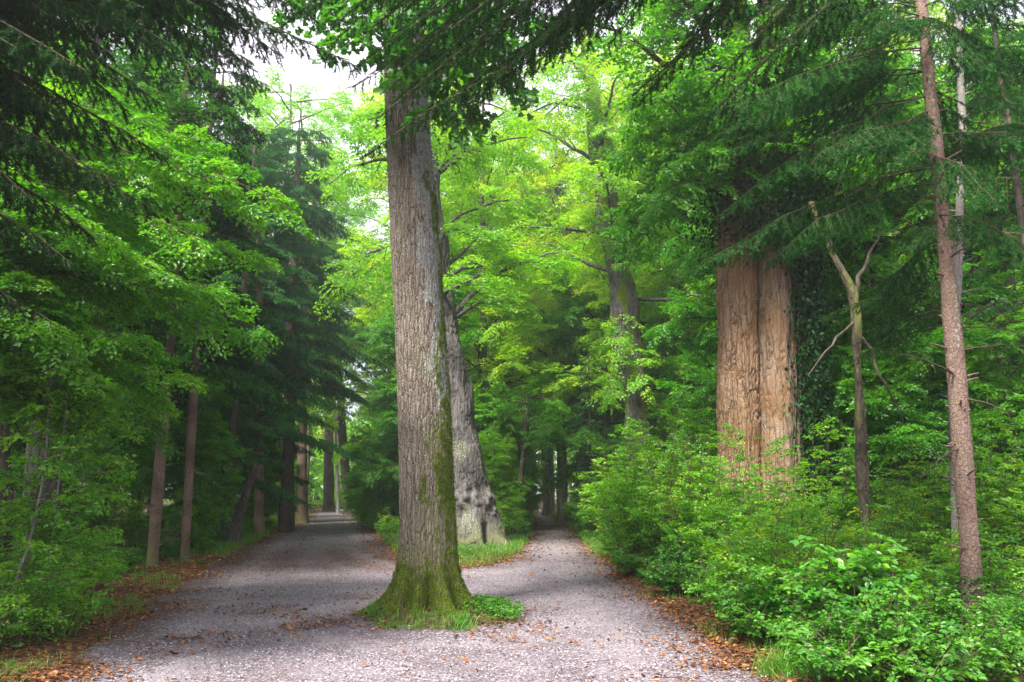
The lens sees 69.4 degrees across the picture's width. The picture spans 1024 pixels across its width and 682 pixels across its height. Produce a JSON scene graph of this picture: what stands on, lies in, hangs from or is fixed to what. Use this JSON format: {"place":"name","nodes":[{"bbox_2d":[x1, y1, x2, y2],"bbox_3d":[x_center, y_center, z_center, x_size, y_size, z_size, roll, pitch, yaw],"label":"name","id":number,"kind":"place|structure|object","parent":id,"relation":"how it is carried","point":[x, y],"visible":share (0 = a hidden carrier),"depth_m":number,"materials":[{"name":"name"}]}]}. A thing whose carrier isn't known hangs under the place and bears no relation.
{"place":"outdoors","nodes":[
{"label":"outdoors","id":0,"kind":"place"},
{"bbox_2d":[52,505,777,681],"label":"gravel path","id":1,"kind":"structure","parent":0,"point":[328,557],"depth_m":8.96,"materials":[{"name":"grey gravel"}]},
{"bbox_2d":[0,496,1023,681],"bbox_3d":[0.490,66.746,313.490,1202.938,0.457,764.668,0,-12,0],"label":"ground","id":2,"kind":"structure","parent":0,"point":[90,639],"depth_m":9.39,"materials":[{"name":"brown soil"}]},
{"bbox_2d":[0,532,86,649],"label":"shrub","id":3,"kind":"object","parent":2,"relation":"on","point":[18,612],"visible":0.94,"depth_m":7.82,"materials":[{"name":"green plant"}]},
{"bbox_2d":[0,540,105,624],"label":"shrub","id":4,"kind":"object","parent":2,"relation":"on","point":[27,570],"visible":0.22,"depth_m":9.03,"materials":[{"name":"green plant"}]},
{"bbox_2d":[0,312,113,636],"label":"sapling","id":5,"kind":"object","parent":2,"relation":"on","point":[44,526],"visible":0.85,"depth_m":8.67,"materials":[{"name":"green plant"}]},
{"bbox_2d":[0,551,136,638],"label":"shrub","id":6,"kind":"object","parent":2,"relation":"on","point":[67,606],"visible":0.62,"depth_m":8.27,"materials":[{"name":"green plant"}]},
{"bbox_2d":[0,369,137,607],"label":"sapling","id":7,"kind":"object","parent":2,"relation":"on","point":[102,536],"visible":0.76,"depth_m":8.96,"materials":[{"name":"green plant"}]},
{"bbox_2d":[0,400,148,595],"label":"sapling","id":8,"kind":"object","parent":2,"relation":"on","point":[118,471],"visible":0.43,"depth_m":9.86,"materials":[{"name":"green plant"}]},
{"bbox_2d":[45,528,139,593],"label":"shrub","id":9,"kind":"object","parent":2,"relation":"on","point":[123,562],"visible":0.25,"depth_m":12.24,"materials":[{"name":"green plant"}]},
{"bbox_2d":[3,20,220,529],"bbox_3d":[-11.445,-1.471,19.736,7.347,14.628,7.603,4,-12,-18],"label":"beech tree","id":10,"kind":"object","parent":2,"relation":"on","point":[130,404],"visible":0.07,"depth_m":18.16,"materials":[{"name":"green plant"}]},
{"bbox_2d":[0,0,224,563],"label":"dark tree","id":11,"kind":"object","parent":2,"relation":"on","point":[4,455],"visible":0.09,"depth_m":11.89,"materials":[{"name":"green plant"}]},
{"bbox_2d":[0,7,257,584],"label":"beech tree","id":12,"kind":"object","parent":2,"relation":"on","point":[47,483],"visible":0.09,"depth_m":15.21,"materials":[{"name":"green plant"}]},
{"bbox_2d":[0,75,316,447],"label":"beech tree","id":13,"kind":"object","parent":2,"relation":"on","point":[76,333],"visible":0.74,"depth_m":9.82,"materials":[{"name":"green plant"}]},
{"bbox_2d":[0,0,362,325],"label":"spruce tree","id":14,"kind":"object","parent":2,"relation":"on","point":[16,41],"visible":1,"depth_m":6.73,"materials":[{"name":"green plant"}]},
{"bbox_2d":[79,9,288,565],"bbox_3d":[-8.246,-3.115,18.137,5.347,17.280,4.803,6,-13,-27],"label":"spruce tree","id":15,"kind":"object","parent":2,"relation":"on","point":[158,485],"visible":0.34,"depth_m":18.36,"materials":[{"name":"green plant"}]},
{"bbox_2d":[127,363,246,546],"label":"young beech","id":16,"kind":"object","parent":2,"relation":"on","point":[210,427],"visible":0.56,"depth_m":21.46,"materials":[{"name":"green plant"}]},
{"bbox_2d":[102,59,281,539],"bbox_3d":[-12.049,-1.969,28.112,6.599,19.238,7.102,11,-16,-43],"label":"spruce tree","id":17,"kind":"object","parent":2,"relation":"on","point":[243,411],"visible":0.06,"depth_m":27.44,"materials":[{"name":"green plant"}]},
{"bbox_2d":[110,3,315,560],"bbox_3d":[-8.112,-2.304,19.508,4.781,16.250,5.671,-6,-13,28],"label":"spruce tree","id":18,"kind":"object","parent":2,"relation":"on","point":[243,138],"visible":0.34,"depth_m":19.17,"materials":[{"name":"green plant"}]},
{"bbox_2d":[139,133,317,531],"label":"spruce tree","id":19,"kind":"object","parent":2,"relation":"on","point":[235,420],"visible":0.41,"depth_m":26.64,"materials":[{"name":"green plant"}]},
{"bbox_2d":[223,463,257,545],"bbox_3d":[-8.600,5.336,23.417,0.936,2.880,0.537,0,-12,0],"label":"trunk","id":20,"kind":"object","parent":2,"relation":"on","point":[234,531],"visible":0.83,"depth_m":23.28,"materials":[{"name":"brown plant"}]},
{"bbox_2d":[205,405,282,524],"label":"young beech","id":21,"kind":"object","parent":2,"relation":"on","point":[274,452],"visible":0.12,"depth_m":32.96,"materials":[{"name":"green plant"}]},
{"bbox_2d":[207,186,318,515],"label":"spruce tree","id":22,"kind":"object","parent":2,"relation":"on","point":[296,478],"visible":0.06,"depth_m":37.77,"materials":[{"name":"green plant"}]},
{"bbox_2d":[173,120,364,535],"bbox_3d":[-10.352,-0.999,30.679,7.673,18.240,7.160,-5,-13,25],"label":"spruce tree","id":23,"kind":"object","parent":2,"relation":"on","point":[287,428],"visible":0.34,"depth_m":30.79,"materials":[{"name":"green plant"}]},
{"bbox_2d":[173,63,374,435],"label":"lime tree","id":24,"kind":"object","parent":2,"relation":"on","point":[338,114],"visible":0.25,"depth_m":48.77,"materials":[{"name":"green plant"}]},
{"bbox_2d":[212,120,391,531],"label":"spruce tree","id":25,"kind":"object","parent":2,"relation":"on","point":[286,519],"visible":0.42,"depth_m":35.28,"materials":[{"name":"green plant"}]},
{"bbox_2d":[237,81,381,517],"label":"lime tree","id":26,"kind":"object","parent":2,"relation":"on","point":[337,143],"visible":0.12,"depth_m":53.94,"materials":[{"name":"green plant"}]},
{"bbox_2d":[269,182,351,522],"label":"spruce tree","id":27,"kind":"object","parent":2,"relation":"on","point":[302,494],"visible":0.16,"depth_m":43.44,"materials":[{"name":"green plant"}]},
{"bbox_2d":[315,264,386,511],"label":"beech tree","id":28,"kind":"object","parent":2,"relation":"on","point":[328,505],"visible":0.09,"depth_m":72.43,"materials":[{"name":"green plant"}]},
{"bbox_2d":[331,249,393,465],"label":"lime tree","id":29,"kind":"object","parent":2,"relation":"on","point":[367,386],"visible":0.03,"depth_m":59.33,"materials":[{"name":"green plant"}]},
{"bbox_2d":[340,445,389,523],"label":"young beech","id":30,"kind":"object","parent":2,"relation":"on","point":[351,498],"visible":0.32,"depth_m":42.72,"materials":[{"name":"green plant"}]},
{"bbox_2d":[350,452,398,521],"bbox_3d":[-6.855,7.547,37.311,2.563,3.921,2.451,2,-12,-10],"label":"young lime","id":31,"kind":"object","parent":2,"relation":"on","point":[366,499],"visible":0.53,"depth_m":36.90,"materials":[{"name":"green plant"}]},
{"bbox_2d":[318,116,463,389],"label":"lime tree","id":32,"kind":"object","parent":2,"relation":"on","point":[356,343],"visible":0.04,"depth_m":56.75,"materials":[{"name":"green plant"}]},
{"bbox_2d":[343,252,496,494],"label":"beech tree","id":33,"kind":"object","parent":2,"relation":"on","point":[385,338],"visible":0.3,"depth_m":33.64,"materials":[{"name":"green plant"}]},
{"bbox_2d":[267,0,573,620],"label":"maple tree","id":34,"kind":"object","parent":2,"relation":"on","point":[427,572],"visible":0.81,"depth_m":10.30,"materials":[{"name":"brown plant"}]},
{"bbox_2d":[327,33,554,425],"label":"lime tree","id":35,"kind":"object","parent":2,"relation":"on","point":[364,105],"visible":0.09,"depth_m":43.34,"materials":[{"name":"green plant"}]},
{"bbox_2d":[304,6,593,548],"bbox_3d":[-2.247,-2.405,24.630,7.686,18.532,9.006,9,-15,-37],"label":"lime tree","id":36,"kind":"object","parent":2,"relation":"on","point":[478,518],"visible":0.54,"depth_m":24.06,"materials":[{"name":"green plant"}]},
{"bbox_2d":[377,59,579,458],"bbox_3d":[-1.866,-2.394,37.602,10.089,23.873,10.572,-3,-12,16],"label":"lime tree","id":37,"kind":"object","parent":2,"relation":"on","point":[513,353],"visible":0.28,"depth_m":36.57,"materials":[{"name":"green plant"}]},
{"bbox_2d":[479,431,526,529],"bbox_3d":[-0.621,5.697,29.288,2.696,4.314,2.819,6,-13,-27],"label":"young lime","id":38,"kind":"object","parent":2,"relation":"on","point":[502,459],"visible":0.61,"depth_m":29.12,"materials":[{"name":"green plant"}]},
{"bbox_2d":[471,379,535,508],"bbox_3d":[-1.142,5.284,33.411,4.614,7.059,4.412,-3,-12,14],"label":"young lime","id":39,"kind":"object","parent":2,"relation":"on","point":[485,397],"visible":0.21,"depth_m":33.09,"materials":[{"name":"green plant"}]},
{"bbox_2d":[0,511,1023,681],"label":"fallen leaves","id":40,"kind":"object","parent":2,"relation":"on","point":[38,675],"depth_m":9.43,"materials":[{"name":"brown plant"}]},
{"bbox_2d":[0,513,1023,680],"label":"ground cover","id":41,"kind":"object","parent":2,"relation":"on","point":[489,605],"visible":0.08,"depth_m":9.82,"materials":[{"name":"green plant"}]},
{"bbox_2d":[448,131,581,423],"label":"lime tree","id":42,"kind":"object","parent":2,"relation":"on","point":[474,356],"visible":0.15,"depth_m":45.58,"materials":[{"name":"green plant"}]},
{"bbox_2d":[14,321,1017,507],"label":"distant wood","id":43,"kind":"object","parent":2,"relation":"on","point":[317,473],"visible":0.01,"depth_m":101.91,"materials":[{"name":"green plant"}]},
{"bbox_2d":[493,406,548,522],"bbox_3d":[0.014,6.124,35.745,3.921,6.274,4.101,7,-14,-32],"label":"young lime","id":44,"kind":"object","parent":2,"relation":"on","point":[531,462],"visible":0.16,"depth_m":35.20,"materials":[{"name":"green plant"}]},
{"bbox_2d":[474,376,603,531],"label":"young beech","id":45,"kind":"object","parent":2,"relation":"on","point":[555,408],"visible":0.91,"depth_m":32.46,"materials":[{"name":"green plant"}]},
{"bbox_2d":[470,108,666,522],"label":"lime tree","id":46,"kind":"object","parent":2,"relation":"on","point":[552,183],"visible":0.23,"depth_m":44.44,"materials":[{"name":"green plant"}]},
{"bbox_2d":[260,0,884,179],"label":"spruce tree","id":47,"kind":"object","parent":2,"relation":"on","point":[580,12],"visible":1,"depth_m":6.79,"materials":[{"name":"green plant"}]},
{"bbox_2d":[564,353,611,521],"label":"spruce tree","id":48,"kind":"object","parent":2,"relation":"on","point":[585,406],"visible":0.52,"depth_m":33.98,"materials":[{"name":"green plant"}]},
{"bbox_2d":[526,269,656,522],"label":"birch tree","id":49,"kind":"object","parent":2,"relation":"on","point":[574,373],"visible":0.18,"depth_m":42.18,"materials":[{"name":"green plant"}]},
{"bbox_2d":[517,153,666,477],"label":"lime tree","id":50,"kind":"object","parent":2,"relation":"on","point":[570,397],"visible":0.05,"depth_m":47.59,"materials":[{"name":"green plant"}]},
{"bbox_2d":[477,0,716,481],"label":"lime tree","id":51,"kind":"object","parent":2,"relation":"on","point":[625,335],"visible":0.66,"depth_m":28.56,"materials":[{"name":"green plant"}]},
{"bbox_2d":[561,440,632,535],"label":"shrub","id":52,"kind":"object","parent":2,"relation":"on","point":[572,506],"visible":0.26,"depth_m":26.38,"materials":[{"name":"green plant"}]},
{"bbox_2d":[524,236,674,493],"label":"beech tree","id":53,"kind":"object","parent":2,"relation":"on","point":[568,336],"visible":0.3,"depth_m":39.79,"materials":[{"name":"green plant"}]},
{"bbox_2d":[569,420,650,540],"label":"shrub","id":54,"kind":"object","parent":2,"relation":"on","point":[586,490],"visible":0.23,"depth_m":22.59,"materials":[{"name":"green plant"}]},
{"bbox_2d":[523,34,714,425],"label":"lime tree","id":55,"kind":"object","parent":2,"relation":"on","point":[581,275],"visible":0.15,"depth_m":36.34,"materials":[{"name":"green plant"}]},
{"bbox_2d":[580,435,688,567],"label":"shrub","id":56,"kind":"object","parent":2,"relation":"on","point":[613,526],"visible":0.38,"depth_m":16.16,"materials":[{"name":"green plant"}]},
{"bbox_2d":[579,416,689,554],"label":"shrub","id":57,"kind":"object","parent":2,"relation":"on","point":[643,430],"visible":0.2,"depth_m":18.64,"materials":[{"name":"green plant"}]},
{"bbox_2d":[609,528,677,576],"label":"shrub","id":58,"kind":"object","parent":2,"relation":"on","point":[633,562],"visible":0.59,"depth_m":14.45,"materials":[{"name":"green plant"}]},
{"bbox_2d":[586,84,716,488],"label":"lime tree","id":59,"kind":"object","parent":2,"relation":"on","point":[689,331],"visible":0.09,"depth_m":34.67,"materials":[{"name":"green plant"}]},
{"bbox_2d":[573,398,734,560],"bbox_3d":[3.112,2.963,15.175,2.992,3.511,3.122,11,-16,-41],"label":"shrub","id":60,"kind":"object","parent":2,"relation":"on","point":[620,498],"visible":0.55,"depth_m":15.00,"materials":[{"name":"green plant"}]},
{"bbox_2d":[597,95,717,483],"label":"lime tree","id":61,"kind":"object","parent":2,"relation":"on","point":[663,369],"visible":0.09,"depth_m":32.34,"materials":[{"name":"green plant"}]},
{"bbox_2d":[619,409,717,522],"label":"shrub","id":62,"kind":"object","parent":2,"relation":"on","point":[696,424],"visible":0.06,"depth_m":17.22,"materials":[{"name":"green plant"}]},
{"bbox_2d":[640,537,711,595],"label":"bush","id":63,"kind":"object","parent":2,"relation":"on","point":[670,580],"visible":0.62,"depth_m":11.72,"materials":[{"name":"green plant"}]},
{"bbox_2d":[654,520,720,568],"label":"shrub","id":64,"kind":"object","parent":2,"relation":"on","point":[692,551],"visible":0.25,"depth_m":12.82,"materials":[{"name":"green plant"}]},
{"bbox_2d":[625,430,781,556],"bbox_3d":[3.629,3.068,13.890,2.754,2.751,2.651,2,-12,-11],"label":"shrub","id":65,"kind":"object","parent":2,"relation":"on","point":[693,485],"visible":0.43,"depth_m":13.71,"materials":[{"name":"green plant"}]},
{"bbox_2d":[644,422,789,568],"bbox_3d":[3.777,2.843,12.858,2.393,2.809,2.498,3,-12,-15],"label":"shrub","id":66,"kind":"object","parent":2,"relation":"on","point":[684,503],"visible":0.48,"depth_m":12.77,"materials":[{"name":"green plant"}]},
{"bbox_2d":[547,0,916,524],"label":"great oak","id":67,"kind":"object","parent":2,"relation":"on","point":[738,405],"visible":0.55,"depth_m":15.54,"materials":[{"name":"green plant"}]},
{"bbox_2d":[657,46,883,531],"bbox_3d":[5.890,-0.469,16.076,5.075,10.466,5.085,11,-16,-42],"label":"ivy","id":68,"kind":"object","parent":67,"relation":"attached to","point":[810,301],"visible":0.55,"depth_m":15.28,"materials":[{"name":"green plant"}]},
{"bbox_2d":[700,457,822,561],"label":"shrub","id":69,"kind":"object","parent":2,"relation":"on","point":[752,504],"visible":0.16,"depth_m":12.15,"materials":[{"name":"green plant"}]},
{"bbox_2d":[681,485,846,636],"bbox_3d":[2.867,2.509,8.499,1.935,1.677,1.769,-10,-15,40],"label":"shrub","id":70,"kind":"object","parent":2,"relation":"on","point":[754,582],"visible":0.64,"depth_m":8.37,"materials":[{"name":"green plant"}]},
{"bbox_2d":[714,567,820,646],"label":"bramble","id":71,"kind":"object","parent":2,"relation":"on","point":[759,626],"visible":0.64,"depth_m":7.82,"materials":[{"name":"green plant"}]},
{"bbox_2d":[614,0,926,519],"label":"great oak","id":72,"kind":"object","parent":2,"relation":"on","point":[774,394],"visible":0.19,"depth_m":15.46,"materials":[{"name":"brown plant"}]},
{"bbox_2d":[641,92,909,473],"bbox_3d":[7.736,-0.849,22.323,7.603,14.628,7.347,3,-12,-15],"label":"beech tree","id":73,"kind":"object","parent":2,"relation":"on","point":[698,347],"visible":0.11,"depth_m":22.37,"materials":[{"name":"green plant"}]},
{"bbox_2d":[710,435,845,563],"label":"shrub","id":74,"kind":"object","parent":2,"relation":"on","point":[773,473],"visible":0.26,"depth_m":12.29,"materials":[{"name":"green plant"}]},
{"bbox_2d":[703,467,897,593],"bbox_3d":[3.543,2.566,9.455,2.199,1.906,2.010,-2,-12,9],"label":"shrub","id":75,"kind":"object","parent":2,"relation":"on","point":[789,519],"visible":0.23,"depth_m":9.46,"materials":[{"name":"green plant"}]},
{"bbox_2d":[766,588,880,648],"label":"bramble","id":76,"kind":"object","parent":2,"relation":"on","point":[828,633],"visible":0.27,"depth_m":6.76,"materials":[{"name":"green plant"}]},
{"bbox_2d":[769,416,894,548],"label":"shrub","id":77,"kind":"object","parent":2,"relation":"on","point":[835,478],"visible":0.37,"depth_m":13.98,"materials":[{"name":"green plant"}]},
{"bbox_2d":[753,522,941,629],"bbox_3d":[3.377,2.497,7.538,1.613,1.288,1.999,1,-12,-3],"label":"shrub","id":78,"kind":"object","parent":2,"relation":"on","point":[870,580],"visible":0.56,"depth_m":7.37,"materials":[{"name":"green plant"}]},
{"bbox_2d":[677,0,1023,630],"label":"spruce tree","id":79,"kind":"object","parent":2,"relation":"on","point":[831,78],"visible":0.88,"depth_m":9.62,"materials":[{"name":"green plant"}]},
{"bbox_2d":[788,449,917,548],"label":"shrub","id":80,"kind":"object","parent":2,"relation":"on","point":[873,496],"visible":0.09,"depth_m":13.95,"materials":[{"name":"green plant"}]},
{"bbox_2d":[807,170,904,554],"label":"dead tree","id":81,"kind":"object","parent":2,"relation":"on","point":[862,475],"visible":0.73,"depth_m":13.05,"materials":[{"name":"wood"}]},
{"bbox_2d":[819,311,892,531],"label":"young beech","id":82,"kind":"object","parent":2,"relation":"on","point":[843,339],"visible":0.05,"depth_m":17.36,"materials":[{"name":"green plant"}]},
{"bbox_2d":[782,590,944,681],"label":"bramble","id":83,"kind":"object","parent":2,"relation":"on","point":[841,665],"visible":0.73,"depth_m":5.88,"materials":[{"name":"green plant"}]},
{"bbox_2d":[793,559,952,645],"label":"bramble","id":84,"kind":"object","parent":2,"relation":"on","point":[930,624],"visible":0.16,"depth_m":7.16,"materials":[{"name":"green plant"}]},
{"bbox_2d":[827,504,950,604],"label":"shrub","id":85,"kind":"object","parent":2,"relation":"on","point":[907,582],"visible":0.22,"depth_m":8.99,"materials":[{"name":"green plant"}]},
{"bbox_2d":[827,320,992,570],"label":"young beech","id":86,"kind":"object","parent":2,"relation":"on","point":[881,408],"visible":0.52,"depth_m":14.58,"materials":[{"name":"green plant"}]},
{"bbox_2d":[821,587,1002,681],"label":"bush","id":87,"kind":"object","parent":2,"relation":"on","point":[939,673],"visible":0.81,"depth_m":5.71,"materials":[{"name":"green plant"}]},
{"bbox_2d":[805,0,1020,429],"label":"lime tree","id":88,"kind":"object","parent":2,"relation":"on","point":[934,14],"visible":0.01,"depth_m":27.58,"materials":[{"name":"green plant"}]},
{"bbox_2d":[804,53,1023,511],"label":"beech tree","id":89,"kind":"object","parent":2,"relation":"on","point":[925,215],"visible":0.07,"depth_m":19.19,"materials":[{"name":"green plant"}]},
{"bbox_2d":[841,441,990,584],"bbox_3d":[7.115,3.037,13.076,2.410,2.501,2.504,-7,-13,29],"label":"shrub","id":90,"kind":"object","parent":2,"relation":"on","point":[917,497],"visible":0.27,"depth_m":13.11,"materials":[{"name":"green plant"}]},
{"bbox_2d":[848,467,988,594],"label":"shrub","id":91,"kind":"object","parent":2,"relation":"on","point":[905,532],"visible":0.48,"depth_m":11.43,"materials":[{"name":"green plant"}]},
{"bbox_2d":[820,0,1023,561],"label":"spruce tree","id":92,"kind":"object","parent":2,"relation":"on","point":[921,240],"visible":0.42,"depth_m":12.49,"materials":[{"name":"green plant"}]},
{"bbox_2d":[823,28,1023,487],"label":"beech tree","id":93,"kind":"object","parent":2,"relation":"on","point":[978,216],"visible":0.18,"depth_m":18.25,"materials":[{"name":"green plant"}]},
{"bbox_2d":[900,569,979,629],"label":"bramble","id":94,"kind":"object","parent":2,"relation":"on","point":[941,607],"visible":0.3,"depth_m":7.56,"materials":[{"name":"green plant"}]},
{"bbox_2d":[889,442,1023,592],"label":"shrub","id":95,"kind":"object","parent":2,"relation":"on","point":[943,495],"visible":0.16,"depth_m":11.95,"materials":[{"name":"green plant"}]},
{"bbox_2d":[898,16,1023,446],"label":"lime tree","id":96,"kind":"object","parent":2,"relation":"on","point":[1009,282],"visible":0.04,"depth_m":23.94,"materials":[{"name":"green plant"}]},
{"bbox_2d":[900,407,1023,582],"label":"shrub","id":97,"kind":"object","parent":2,"relation":"on","point":[1000,425],"visible":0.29,"depth_m":11.76,"materials":[{"name":"green plant"}]},
{"bbox_2d":[907,497,1023,606],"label":"shrub","id":98,"kind":"object","parent":2,"relation":"on","point":[953,571],"visible":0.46,"depth_m":9.39,"materials":[{"name":"green plant"}]},
{"bbox_2d":[907,604,1023,681],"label":"bramble","id":99,"kind":"object","parent":2,"relation":"on","point":[1006,648],"visible":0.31,"depth_m":5.97,"materials":[{"name":"green plant"}]},
{"bbox_2d":[912,0,1023,506],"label":"spruce tree","id":100,"kind":"object","parent":2,"relation":"on","point":[1011,35],"visible":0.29,"depth_m":16.15,"materials":[{"name":"green plant"}]},
{"bbox_2d":[927,308,1023,535],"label":"young beech","id":101,"kind":"object","parent":2,"relation":"on","point":[980,360],"visible":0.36,"depth_m":13.86,"materials":[{"name":"green plant"}]},
{"bbox_2d":[930,437,1023,580],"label":"shrub","id":102,"kind":"object","parent":2,"relation":"on","point":[1001,517],"visible":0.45,"depth_m":11.20,"materials":[{"name":"green plant"}]},
{"bbox_2d":[937,596,1023,673],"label":"bramble","id":103,"kind":"object","parent":2,"relation":"on","point":[978,632],"visible":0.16,"depth_m":6.72,"materials":[{"name":"green plant"}]},
{"bbox_2d":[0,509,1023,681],"bbox_3d":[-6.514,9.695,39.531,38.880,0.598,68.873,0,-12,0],"label":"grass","id":104,"kind":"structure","parent":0,"point":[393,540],"depth_m":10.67,"materials":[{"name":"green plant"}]},
{"bbox_2d":[57,0,1023,495],"label":"sky","id":105,"kind":"structure","parent":0,"point":[298,71],"materials":[{"name":"white"}]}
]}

